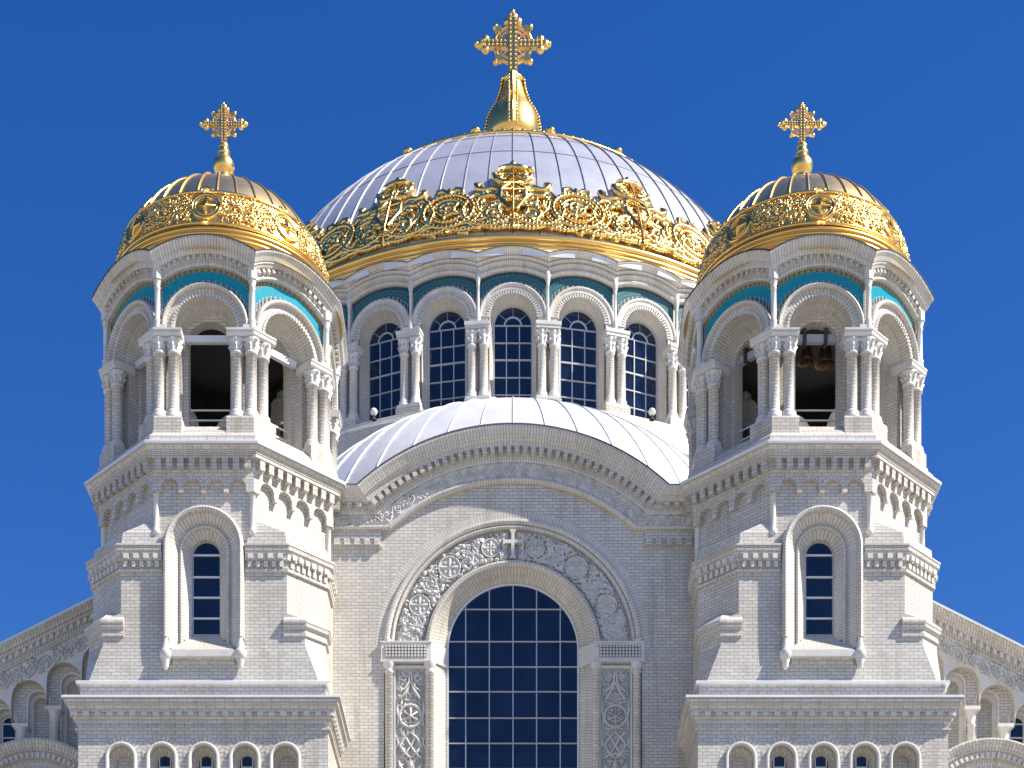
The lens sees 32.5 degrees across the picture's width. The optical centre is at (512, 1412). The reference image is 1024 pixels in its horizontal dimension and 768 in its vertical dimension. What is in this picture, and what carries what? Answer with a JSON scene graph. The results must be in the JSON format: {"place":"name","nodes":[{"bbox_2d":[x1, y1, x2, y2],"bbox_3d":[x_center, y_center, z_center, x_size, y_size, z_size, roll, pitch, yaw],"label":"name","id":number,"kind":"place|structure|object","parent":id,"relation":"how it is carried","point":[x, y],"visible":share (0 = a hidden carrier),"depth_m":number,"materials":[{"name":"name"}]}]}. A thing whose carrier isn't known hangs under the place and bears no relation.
{"place":"outdoors","nodes":[
{"label":"outdoors","id":0,"kind":"place"},
{"bbox_2d":[0,9,1023,767],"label":"cathedral","id":1,"kind":"structure","parent":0,"point":[512,527],"depth_m":53.52,"materials":[{"name":"white stone"}]},
{"bbox_2d":[270,380,282,441],"bbox_3d":[-7.270,-31.675,55.340,1.240,1.762,1.240,0,0,0],"label":"bell","id":2,"kind":"object","parent":1,"relation":"hanging from","point":[276,417],"visible":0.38,"depth_m":55.02,"materials":[{"name":"grey metal"}]},
{"bbox_2d":[370,408,376,421],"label":"floodlight","id":3,"kind":"object","parent":1,"relation":"on","point":[373,411],"visible":1,"depth_m":72.32,"materials":[{"name":"white glass"}]},
{"bbox_2d":[648,408,655,421],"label":"floodlight","id":4,"kind":"object","parent":1,"relation":"on","point":[652,411],"visible":1,"depth_m":72.32,"materials":[{"name":"white glass"}]},
{"bbox_2d":[743,382,757,441],"bbox_3d":[7.350,-31.625,55.340,1.240,1.762,1.240,0,0,0],"label":"bell","id":5,"kind":"object","parent":1,"relation":"hanging from","point":[750,415],"visible":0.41,"depth_m":55.01,"materials":[{"name":"grey metal"}]},
{"bbox_2d":[797,345,815,368],"bbox_3d":[8.930,-32.389,53.340,0.560,0.988,0.560,0,0,0],"label":"bell","id":6,"kind":"object","parent":1,"relation":"hanging from","point":[806,360],"visible":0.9,"depth_m":53.31,"materials":[{"name":"brown metal"}]},
{"bbox_2d":[815,345,834,370],"bbox_3d":[9.510,-32.381,53.340,0.660,1.102,0.660,0,0,0],"label":"bell","id":7,"kind":"object","parent":1,"relation":"hanging from","point":[825,361],"visible":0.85,"depth_m":53.31,"materials":[{"name":"brown metal"}]},
{"bbox_2d":[0,0,1023,644],"label":"sky","id":8,"kind":"structure","parent":0,"point":[103,103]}
]}

